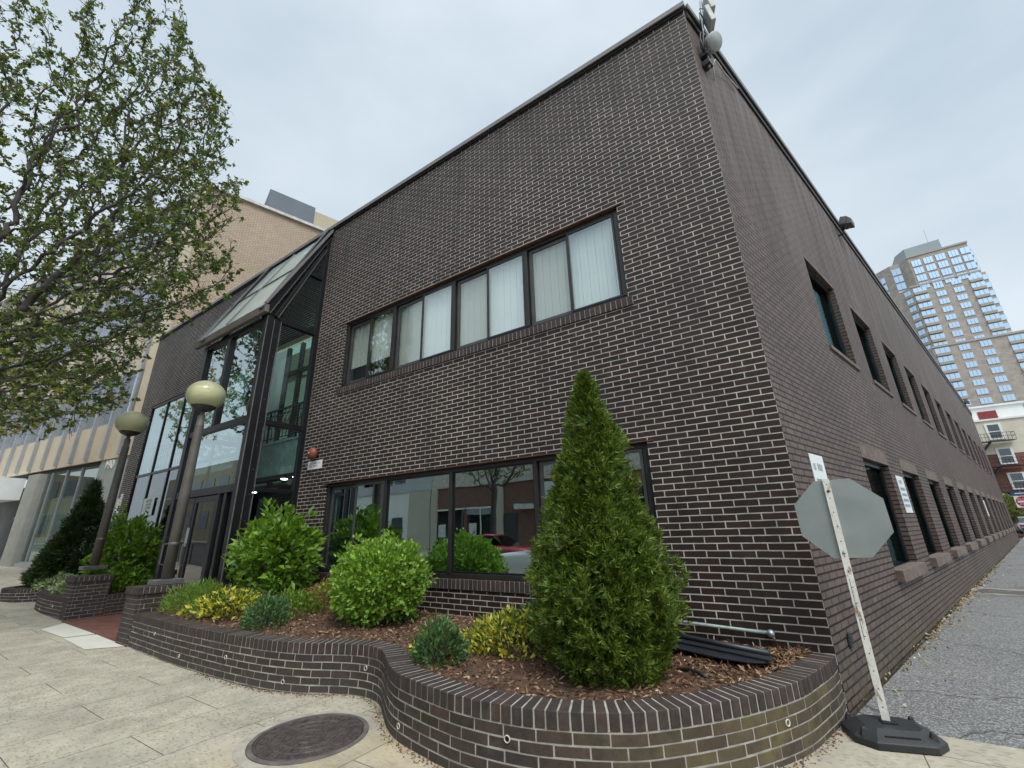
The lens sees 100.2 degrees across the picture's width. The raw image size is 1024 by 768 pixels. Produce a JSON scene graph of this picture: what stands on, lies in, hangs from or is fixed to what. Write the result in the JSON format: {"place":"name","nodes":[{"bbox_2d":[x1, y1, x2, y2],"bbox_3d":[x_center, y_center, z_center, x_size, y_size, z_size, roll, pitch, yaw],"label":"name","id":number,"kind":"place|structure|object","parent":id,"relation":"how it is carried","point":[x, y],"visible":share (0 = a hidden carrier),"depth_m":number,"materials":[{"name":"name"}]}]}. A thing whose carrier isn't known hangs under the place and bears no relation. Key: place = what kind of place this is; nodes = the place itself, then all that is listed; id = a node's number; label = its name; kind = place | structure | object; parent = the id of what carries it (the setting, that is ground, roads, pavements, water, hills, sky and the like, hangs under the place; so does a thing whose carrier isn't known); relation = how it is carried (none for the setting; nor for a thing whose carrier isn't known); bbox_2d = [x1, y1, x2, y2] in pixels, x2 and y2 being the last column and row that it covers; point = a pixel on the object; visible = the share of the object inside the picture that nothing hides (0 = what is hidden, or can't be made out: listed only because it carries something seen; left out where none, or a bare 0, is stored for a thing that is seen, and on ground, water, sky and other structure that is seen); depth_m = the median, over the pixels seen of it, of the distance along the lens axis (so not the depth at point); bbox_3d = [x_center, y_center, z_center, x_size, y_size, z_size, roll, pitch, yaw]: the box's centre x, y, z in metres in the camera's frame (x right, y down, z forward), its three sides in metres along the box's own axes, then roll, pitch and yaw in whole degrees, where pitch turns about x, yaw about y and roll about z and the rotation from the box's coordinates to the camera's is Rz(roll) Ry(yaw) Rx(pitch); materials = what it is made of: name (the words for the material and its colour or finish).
{"place":"outdoors","nodes":[
{"label":"outdoors","id":0,"kind":"place"},
{"bbox_2d":[62,614,121,641],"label":"entry walk","id":1,"kind":"structure","parent":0,"point":[107,626],"depth_m":8.05,"materials":[{"name":"red brick"}]},
{"bbox_2d":[0,557,859,767],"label":"sidewalk","id":2,"kind":"structure","parent":0,"point":[64,703],"depth_m":3.96,"materials":[{"name":"concrete"}]},
{"bbox_2d":[0,286,94,437],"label":"street tree","id":3,"kind":"object","parent":2,"relation":"on","point":[24,382],"visible":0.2,"depth_m":14.00,"materials":[{"name":"green plant"}]},
{"bbox_2d":[0,574,126,620],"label":"brick planter","id":4,"kind":"object","parent":2,"relation":"on","point":[85,596],"visible":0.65,"depth_m":8.93,"materials":[{"name":"brick"}]},
{"bbox_2d":[20,586,124,593],"bbox_3d":[-10.812,5.179,10.934,6.016,0.065,2.078,-14,-22,31],"label":"mulch bed","id":5,"kind":"object","parent":4,"relation":"in","point":[109,591],"visible":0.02,"depth_m":9.67,"materials":[{"name":"brown wood"}]},
{"bbox_2d":[28,570,73,591],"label":"flowering plant","id":6,"kind":"object","parent":5,"relation":"on","point":[40,584],"visible":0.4,"depth_m":10.75,"materials":[{"name":"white plant"}]},
{"bbox_2d":[17,477,116,587],"bbox_3d":[-11.988,4.210,12.025,2.057,3.131,2.072,-14,-22,31],"label":"arborvitae","id":7,"kind":"object","parent":5,"relation":"on","point":[69,545],"visible":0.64,"depth_m":11.54,"materials":[{"name":"green plant"}]},
{"bbox_2d":[47,573,91,593],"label":"flowering plant","id":8,"kind":"object","parent":5,"relation":"on","point":[61,585],"visible":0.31,"depth_m":9.62,"materials":[{"name":"white plant"}]},
{"bbox_2d":[75,501,163,590],"bbox_3d":[-9.344,3.994,10.352,2.287,2.356,1.527,-14,-22,31],"label":"leafy shrub","id":9,"kind":"object","parent":5,"relation":"on","point":[134,532],"visible":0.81,"depth_m":10.16,"materials":[{"name":"green plant"}]},
{"bbox_2d":[104,562,153,593],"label":"leafy shrub","id":10,"kind":"object","parent":5,"relation":"on","point":[125,578],"visible":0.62,"depth_m":9.63,"materials":[{"name":"green plant"}]},
{"bbox_2d":[78,411,148,569],"bbox_3d":[-9.267,2.382,9.994,0.643,3.588,0.643,-14,-22,31],"label":"globe lamp","id":11,"kind":"object","parent":4,"relation":"on","point":[129,424],"visible":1,"depth_m":10.03,"materials":[{"name":"metal"}]},
{"bbox_2d":[41,623,93,636],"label":"concrete slab","id":12,"kind":"structure","parent":2,"relation":"on","point":[64,630],"depth_m":7.58,"materials":[{"name":"white concrete"}]},
{"bbox_2d":[64,634,122,648],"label":"concrete slab","id":13,"kind":"structure","parent":2,"relation":"on","point":[91,641],"depth_m":6.73,"materials":[{"name":"white concrete"}]},
{"bbox_2d":[0,0,248,441],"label":"street tree","id":14,"kind":"object","parent":2,"relation":"on","point":[79,268],"visible":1,"depth_m":8.89,"materials":[{"name":"green plant"}]},
{"bbox_2d":[0,183,338,568],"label":"office building","id":15,"kind":"structure","parent":2,"relation":"on","point":[275,227],"depth_m":18.23,"materials":[{"name":"beige concrete"}]},
{"bbox_2d":[0,477,25,502],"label":"shop awning","id":16,"kind":"object","parent":15,"relation":"attached to","point":[11,489],"visible":1,"depth_m":18.09,"materials":[{"name":"white fabric"}]},
{"bbox_2d":[31,401,46,442],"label":"window","id":17,"kind":"structure","parent":15,"relation":"in","point":[36,432],"depth_m":19.45,"materials":[{"name":"glass"}]},
{"bbox_2d":[18,466,99,562],"bbox_3d":[-17.225,4.991,16.314,4.355,3.420,0.100,-10,-21,24],"label":"shop window","id":18,"kind":"structure","parent":15,"relation":"in","point":[83,470],"depth_m":16.79,"materials":[{"name":"glass"}]},
{"bbox_2d":[56,400,70,436],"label":"window","id":19,"kind":"structure","parent":15,"relation":"in","point":[60,432],"depth_m":18.51,"materials":[{"name":"glass"}]},
{"bbox_2d":[70,389,87,432],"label":"window","id":20,"kind":"structure","parent":15,"relation":"in","point":[77,418],"depth_m":17.95,"materials":[{"name":"glass"}]},
{"bbox_2d":[84,384,103,429],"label":"window","id":21,"kind":"structure","parent":15,"relation":"in","point":[89,424],"depth_m":17.49,"materials":[{"name":"glass"}]},
{"bbox_2d":[100,299,116,336],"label":"window","id":22,"kind":"structure","parent":15,"relation":"in","point":[104,331],"depth_m":19.39,"materials":[{"name":"glass"}]},
{"bbox_2d":[99,376,121,426],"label":"window","id":23,"kind":"structure","parent":15,"relation":"in","point":[105,419],"depth_m":16.95,"materials":[{"name":"glass"}]},
{"bbox_2d":[117,371,137,416],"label":"window","id":24,"kind":"structure","parent":15,"relation":"in","point":[131,384],"depth_m":16.66,"materials":[{"name":"glass"}]},
{"bbox_2d":[232,711,377,767],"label":"manhole cover","id":25,"kind":"object","parent":2,"relation":"on","point":[300,739],"visible":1,"depth_m":3.31,"materials":[{"name":"metal"}]},
{"bbox_2d":[115,583,847,767],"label":"brick planter","id":26,"kind":"object","parent":2,"relation":"on","point":[797,710],"visible":0.81,"depth_m":2.90,"materials":[{"name":"brick"}]},
{"bbox_2d":[147,380,225,585],"bbox_3d":[-5.838,1.645,7.733,0.643,3.588,0.643,-14,-22,31],"label":"globe lamp","id":27,"kind":"object","parent":26,"relation":"on","point":[202,397],"visible":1,"depth_m":7.74,"materials":[{"name":"metal"}]},
{"bbox_2d":[154,583,811,700],"bbox_3d":[-1.640,2.800,5.148,8.681,0.324,2.089,-14,-22,31],"label":"mulch bed","id":28,"kind":"object","parent":26,"relation":"in","point":[565,688],"visible":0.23,"depth_m":3.56,"materials":[{"name":"brown wood"}]},
{"bbox_2d":[152,577,231,614],"bbox_3d":[-4.912,3.292,6.736,1.530,0.536,1.112,-14,-22,31],"label":"feathery plant","id":29,"kind":"object","parent":28,"relation":"on","point":[192,589],"visible":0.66,"depth_m":6.56,"materials":[{"name":"green plant"}]},
{"bbox_2d":[176,584,277,620],"bbox_3d":[-4.139,3.183,6.316,1.710,0.447,0.995,-9,-20,20],"label":"ground cover plant","id":30,"kind":"object","parent":28,"relation":"on","point":[221,598],"visible":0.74,"depth_m":6.05,"materials":[{"name":"yellow plant"}]},
{"bbox_2d":[234,589,291,631],"bbox_3d":[-3.087,2.871,5.427,0.674,0.489,0.630,-14,-22,31],"label":"perennial clump","id":31,"kind":"object","parent":28,"relation":"on","point":[280,610],"visible":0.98,"depth_m":5.35,"materials":[{"name":"green plant"}]},
{"bbox_2d":[222,496,333,607],"bbox_3d":[-3.942,2.738,7.089,1.866,1.718,1.556,-14,-22,31],"label":"leafy shrub","id":32,"kind":"object","parent":28,"relation":"on","point":[290,565],"visible":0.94,"depth_m":6.75,"materials":[{"name":"green plant"}]},
{"bbox_2d":[264,587,324,620],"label":"shrub","id":33,"kind":"object","parent":28,"relation":"on","point":[293,597],"visible":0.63,"depth_m":5.89,"materials":[{"name":"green plant"}]},
{"bbox_2d":[292,577,342,612],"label":"shrub","id":34,"kind":"object","parent":28,"relation":"on","point":[314,589],"visible":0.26,"depth_m":6.09,"materials":[{"name":"green plant"}]},
{"bbox_2d":[318,529,438,629],"bbox_3d":[-1.722,2.540,5.623,1.519,1.227,1.415,-14,-22,31],"label":"boxwood shrub","id":35,"kind":"object","parent":28,"relation":"on","point":[390,569],"visible":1,"depth_m":5.28,"materials":[{"name":"green plant"}]},
{"bbox_2d":[401,627,466,660],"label":"ground cover plant","id":36,"kind":"object","parent":28,"relation":"on","point":[410,646],"visible":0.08,"depth_m":3.98,"materials":[{"name":"green plant"}]},
{"bbox_2d":[409,613,469,668],"bbox_3d":[-0.660,2.278,3.816,0.582,0.436,0.538,-14,-22,31],"label":"perennial clump","id":37,"kind":"object","parent":28,"relation":"on","point":[439,629],"visible":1,"depth_m":3.74,"materials":[{"name":"green plant"}]},
{"bbox_2d":[459,603,549,663],"bbox_3d":[0.033,2.393,4.206,1.280,0.446,1.009,-14,-22,31],"label":"ground cover plant","id":38,"kind":"object","parent":28,"relation":"on","point":[491,626],"visible":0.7,"depth_m":4.00,"materials":[{"name":"yellow plant"}]},
{"bbox_2d":[511,599,534,639],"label":"perennial clump","id":39,"kind":"object","parent":28,"relation":"on","point":[524,606],"visible":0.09,"depth_m":4.33,"materials":[{"name":"green plant"}]},
{"bbox_2d":[523,368,693,690],"bbox_3d":[0.730,1.128,3.744,1.308,2.719,1.327,6,-21,-22],"label":"arborvitae","id":40,"kind":"object","parent":28,"relation":"on","point":[599,570],"visible":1,"depth_m":3.27,"materials":[{"name":"green plant"}]},
{"bbox_2d":[675,667,708,678],"bbox_3d":[1.359,2.176,3.232,0.044,0.050,0.277,11,-23,-33],"label":"drip hose","id":41,"kind":"object","parent":28,"relation":"on","point":[702,674],"visible":0.91,"depth_m":3.22,"materials":[{"name":"black rubber"}]},
{"bbox_2d":[672,633,773,663],"bbox_3d":[1.651,2.272,3.750,0.370,0.085,1.189,13,-24,-36],"label":"plastic gutter guard","id":42,"kind":"object","parent":28,"relation":"on","point":[722,650],"visible":0.64,"depth_m":3.55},
{"bbox_2d":[188,672,854,767],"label":"dirt crumbs","id":43,"kind":"object","parent":2,"relation":"on","point":[795,763],"visible":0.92,"depth_m":3.31,"materials":[{"name":"brown soil"}]},
{"bbox_2d":[0,0,1023,487],"label":"sky","id":44,"kind":"structure","parent":0,"point":[906,117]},
{"bbox_2d":[855,735,1023,767],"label":"sidewalk","id":45,"kind":"structure","parent":0,"point":[962,753],"depth_m":2.76,"materials":[{"name":"concrete"}]},
{"bbox_2d":[794,478,949,755],"bbox_3d":[2.696,1.642,3.291,0.625,1.798,0.430,-7,-20,15],"label":"stop sign","id":46,"kind":"object","parent":45,"relation":"on","point":[846,519],"visible":1,"depth_m":3.40,"materials":[{"name":"grey metal"}]},
{"bbox_2d":[857,537,1023,748],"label":"alley","id":47,"kind":"structure","parent":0,"point":[983,658],"depth_m":4.20,"materials":[{"name":"grey asphalt"}]},
{"bbox_2d":[110,1,1019,715],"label":"brick building","id":48,"kind":"structure","parent":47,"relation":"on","point":[642,227],"depth_m":6.59,"materials":[{"name":"brown brick"}]},
{"bbox_2d":[141,497,154,515],"bbox_3d":[-10.725,3.617,12.596,0.780,0.500,0.009,-14,-22,31],"label":"notice","id":49,"kind":"object","parent":48,"relation":"attached to","point":[148,504],"depth_m":12.58,"materials":[{"name":"paper"}]},
{"bbox_2d":[158,498,195,578],"bbox_3d":[-6.651,3.398,8.362,0.950,2.210,0.127,-14,-22,31],"label":"entrance door","id":50,"kind":"structure","parent":48,"relation":"in","point":[188,518],"depth_m":8.47,"materials":[{"name":"black metal"}]},
{"bbox_2d":[178,495,216,603],"bbox_3d":[-5.875,3.209,7.877,0.960,2.210,0.127,-14,-22,31],"label":"entrance door","id":51,"kind":"structure","parent":48,"relation":"in","point":[196,541],"depth_m":8.02,"materials":[{"name":"glass"}]},
{"bbox_2d":[307,448,316,459],"bbox_3d":[-3.936,1.369,8.420,0.244,0.244,0.170,-14,-22,31],"label":"alarm bell","id":52,"kind":"object","parent":48,"relation":"attached to","point":[311,453],"visible":1,"depth_m":8.35,"materials":[{"name":"red metal"}]},
{"bbox_2d":[307,459,322,469],"bbox_3d":[-3.879,1.591,8.415,0.470,0.165,0.006,-14,-22,31],"label":"wall sign","id":53,"kind":"object","parent":48,"relation":"attached to","point":[316,464],"visible":1,"depth_m":8.41,"materials":[{"name":"white metal"}]},
{"bbox_2d":[336,202,632,394],"bbox_3d":[-0.981,-1.135,7.338,6.160,1.592,0.159,-14,-22,31],"label":"window","id":54,"kind":"structure","parent":48,"relation":"in","point":[526,251],"depth_m":6.94,"materials":[{"name":"brown metal"}]},
{"bbox_2d":[313,439,670,593],"bbox_3d":[-0.930,2.067,6.264,6.250,1.677,0.159,-14,-22,31],"label":"window","id":55,"kind":"structure","parent":48,"relation":"in","point":[474,521],"depth_m":6.13,"materials":[{"name":"glass"}]},
{"bbox_2d":[699,0,737,88],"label":"antenna mast","id":56,"kind":"object","parent":48,"relation":"attached to","point":[710,42],"visible":1,"depth_m":6.12,"materials":[{"name":"grey metal"}]},
{"bbox_2d":[676,621,775,640],"bbox_3d":[1.970,2.331,4.009,0.871,0.164,0.075,-14,-22,31],"label":"wall pipe","id":57,"kind":"object","parent":48,"relation":"attached to","point":[770,633],"depth_m":3.94,"materials":[{"name":"grey metal"}]},
{"bbox_2d":[808,453,827,480],"bbox_3d":[3.296,1.020,4.556,0.440,0.530,0.008,14,-24,-38],"label":"wall sign","id":58,"kind":"object","parent":48,"relation":"attached to","point":[818,468],"visible":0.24,"depth_m":4.58,"materials":[{"name":"white metal"}]},
{"bbox_2d":[802,253,860,371],"bbox_3d":[5.442,-1.185,7.380,1.680,1.740,0.175,14,-24,-38],"label":"window","id":59,"kind":"structure","parent":48,"relation":"in","point":[836,344],"depth_m":7.64,"materials":[{"name":"black glass"}]},
{"bbox_2d":[838,216,854,235],"bbox_3d":[8.151,-3.866,10.480,0.346,0.403,0.342,14,-24,-38],"label":"floodlight","id":60,"kind":"object","parent":48,"relation":"attached to","point":[845,222],"visible":1,"depth_m":10.40,"materials":[{"name":"grey metal"}]},
{"bbox_2d":[846,632,853,648],"bbox_3d":[3.041,2.308,3.849,0.124,0.118,0.013,14,-24,-38],"label":"wall vent","id":61,"kind":"object","parent":48,"relation":"attached to","point":[850,641],"depth_m":3.84,"materials":[{"name":"black plastic"}]},
{"bbox_2d":[849,304,893,397],"bbox_3d":[7.537,-0.663,9.067,1.680,1.740,0.175,14,-24,-38],"label":"window","id":62,"kind":"structure","parent":48,"relation":"in","point":[869,356],"depth_m":9.41,"materials":[{"name":"black glass"}]},
{"bbox_2d":[858,443,927,582],"bbox_3d":[5.544,1.856,6.313,1.700,1.808,0.230,14,-24,-38],"label":"window","id":63,"kind":"structure","parent":48,"relation":"in","point":[905,570],"depth_m":6.52,"materials":[{"name":"black glass"}]},
{"bbox_2d":[880,338,916,415],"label":"window","id":64,"kind":"structure","parent":48,"relation":"in","point":[904,404],"depth_m":11.15,"materials":[{"name":"black glass"}]},
{"bbox_2d":[895,475,912,512],"bbox_3d":[6.646,1.867,7.247,0.560,0.600,0.008,14,-24,-38],"label":"wall sign","id":65,"kind":"object","parent":48,"relation":"attached to","point":[904,494],"visible":1,"depth_m":7.22,"materials":[{"name":"white metal"}]},
{"bbox_2d":[903,363,933,429],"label":"window","id":66,"kind":"structure","parent":48,"relation":"in","point":[916,398],"depth_m":12.88,"materials":[{"name":"black glass"}]},
{"bbox_2d":[898,459,951,566],"bbox_3d":[7.639,2.378,8.000,1.700,1.808,0.230,14,-24,-38],"label":"window","id":67,"kind":"structure","parent":48,"relation":"in","point":[937,559],"depth_m":8.25,"materials":[{"name":"black glass"}]},
{"bbox_2d":[920,382,946,439],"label":"window","id":68,"kind":"structure","parent":48,"relation":"in","point":[939,433],"depth_m":14.56,"materials":[{"name":"brown metal"}]},
{"bbox_2d":[924,469,967,556],"bbox_3d":[9.735,2.899,9.687,1.700,1.808,0.230,14,-24,-38],"label":"window","id":69,"kind":"structure","parent":48,"relation":"in","point":[957,551],"depth_m":9.99,"materials":[{"name":"black glass"}]},
{"bbox_2d":[942,476,978,550],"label":"window","id":70,"kind":"structure","parent":48,"relation":"in","point":[971,546],"depth_m":11.70,"materials":[{"name":"black glass"}]},
{"bbox_2d":[956,482,986,545],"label":"window","id":71,"kind":"structure","parent":48,"relation":"in","point":[981,542],"depth_m":13.37,"materials":[{"name":"black glass"}]},
{"bbox_2d":[966,486,993,541],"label":"window","id":72,"kind":"structure","parent":48,"relation":"in","point":[988,538],"depth_m":14.87,"materials":[{"name":"black glass"}]},
{"bbox_2d":[858,544,1015,706],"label":"leaf litter","id":73,"kind":"object","parent":47,"relation":"on","point":[948,620],"visible":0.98,"depth_m":6.30,"materials":[{"name":"brown plant"}]},
{"bbox_2d":[968,400,1023,535],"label":"apartment house","id":74,"kind":"structure","parent":47,"relation":"on","point":[1000,428],"depth_m":49.02,"materials":[{"name":"white brick"}]},
{"bbox_2d":[983,423,1005,439],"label":"window","id":75,"kind":"structure","parent":74,"relation":"in","point":[993,428],"depth_m":49.69,"materials":[{"name":"white glass"}]},
{"bbox_2d":[995,447,1017,464],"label":"window","id":76,"kind":"structure","parent":74,"relation":"in","point":[1004,453],"depth_m":48.69,"materials":[{"name":"white glass"}]},
{"bbox_2d":[1006,472,1023,489],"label":"window","id":77,"kind":"structure","parent":74,"relation":"in","point":[1014,477],"depth_m":47.76,"materials":[{"name":"white glass"}]},
{"bbox_2d":[969,587,1023,595],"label":"alley patch","id":78,"kind":"object","parent":47,"relation":"on","point":[996,593],"visible":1,"depth_m":8.85,"materials":[{"name":"concrete"}]},
{"bbox_2d":[1014,517,1023,533],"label":"parked car","id":79,"kind":"object","parent":47,"relation":"on","point":[1019,527],"visible":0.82,"depth_m":38.32,"materials":[{"name":"silver metal"}]},
{"bbox_2d":[1010,491,1023,507],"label":"do not enter sign","id":80,"kind":"object","parent":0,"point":[1019,500],"visible":1,"depth_m":35.39,"materials":[{"name":"metal"}]},
{"label":"ground","id":81,"kind":"structure","parent":0,"visible":0},
{"bbox_2d":[876,230,1023,407],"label":"apartment tower","id":82,"kind":"structure","parent":81,"relation":"on","point":[946,300],"depth_m":138.00,"materials":[{"name":"concrete"}]},
{"bbox_2d":[930,333,945,339],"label":"window","id":83,"kind":"structure","parent":82,"relation":"in","point":[941,335],"depth_m":140.08,"materials":[{"name":"blue glass"}]},
{"bbox_2d":[934,347,950,353],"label":"window","id":84,"kind":"structure","parent":82,"relation":"in","point":[946,349],"depth_m":137.32,"materials":[{"name":"blue glass"}]},
{"bbox_2d":[937,260,949,267],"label":"window","id":85,"kind":"structure","parent":82,"relation":"in","point":[942,264],"depth_m":144.02,"materials":[{"name":"blue glass"}]},
{"bbox_2d":[937,355,953,362],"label":"window","id":86,"kind":"structure","parent":82,"relation":"in","point":[946,358],"depth_m":136.40,"materials":[{"name":"blue glass"}]},
{"bbox_2d":[941,267,952,275],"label":"window","id":87,"kind":"structure","parent":82,"relation":"in","point":[946,271],"depth_m":143.07,"materials":[{"name":"blue glass"}]},
{"bbox_2d":[947,249,958,257],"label":"window","id":88,"kind":"structure","parent":82,"relation":"in","point":[952,253],"depth_m":143.32,"materials":[{"name":"blue glass"}]},
{"bbox_2d":[950,257,962,264],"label":"window","id":89,"kind":"structure","parent":82,"relation":"in","point":[957,260],"depth_m":142.37,"materials":[{"name":"blue glass"}]},
{"bbox_2d":[953,264,965,272],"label":"window","id":90,"kind":"structure","parent":82,"relation":"in","point":[958,268],"depth_m":141.40,"materials":[{"name":"blue glass"}]},
{"bbox_2d":[958,343,970,350],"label":"window","id":91,"kind":"structure","parent":82,"relation":"in","point":[962,347],"depth_m":134.67,"materials":[{"name":"blue glass"}]},
{"bbox_2d":[961,352,974,359],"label":"window","id":92,"kind":"structure","parent":82,"relation":"in","point":[969,355],"depth_m":133.68,"materials":[{"name":"blue glass"}]},
{"bbox_2d":[965,261,977,269],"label":"window","id":93,"kind":"structure","parent":82,"relation":"in","point":[970,265],"depth_m":139.93,"materials":[{"name":"blue glass"}]},
{"bbox_2d":[974,288,989,295],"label":"window","id":94,"kind":"structure","parent":82,"relation":"in","point":[984,291],"depth_m":136.89,"materials":[{"name":"blue glass"}]},
{"bbox_2d":[977,296,992,304],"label":"window","id":95,"kind":"structure","parent":82,"relation":"in","point":[984,300],"depth_m":135.95,"materials":[{"name":"blue glass"}]},
{"bbox_2d":[979,339,992,346],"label":"window","id":96,"kind":"structure","parent":82,"relation":"in","point":[984,343],"depth_m":132.16,"materials":[{"name":"blue glass"}]},
{"bbox_2d":[981,305,996,311],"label":"window","id":97,"kind":"structure","parent":82,"relation":"in","point":[993,307],"depth_m":134.96,"materials":[{"name":"blue glass"}]},
{"bbox_2d":[983,348,996,355],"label":"window","id":98,"kind":"structure","parent":82,"relation":"in","point":[992,351],"depth_m":131.19,"materials":[{"name":"blue glass"}]},
{"bbox_2d":[984,313,1000,321],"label":"window","id":99,"kind":"structure","parent":82,"relation":"in","point":[993,316],"depth_m":134.03,"materials":[{"name":"blue glass"}]},
{"bbox_2d":[988,321,1003,329],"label":"window","id":100,"kind":"structure","parent":82,"relation":"in","point":[999,324],"depth_m":133.06,"materials":[{"name":"blue glass"}]},
{"bbox_2d":[1007,333,1023,341],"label":"window","id":101,"kind":"structure","parent":82,"relation":"in","point":[1019,336],"depth_m":128.84,"materials":[{"name":"blue glass"}]},
{"bbox_2d":[1002,493,1023,523],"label":"shrub","id":102,"kind":"object","parent":81,"relation":"on","point":[1013,507],"visible":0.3,"depth_m":45.14,"materials":[{"name":"green plant"}]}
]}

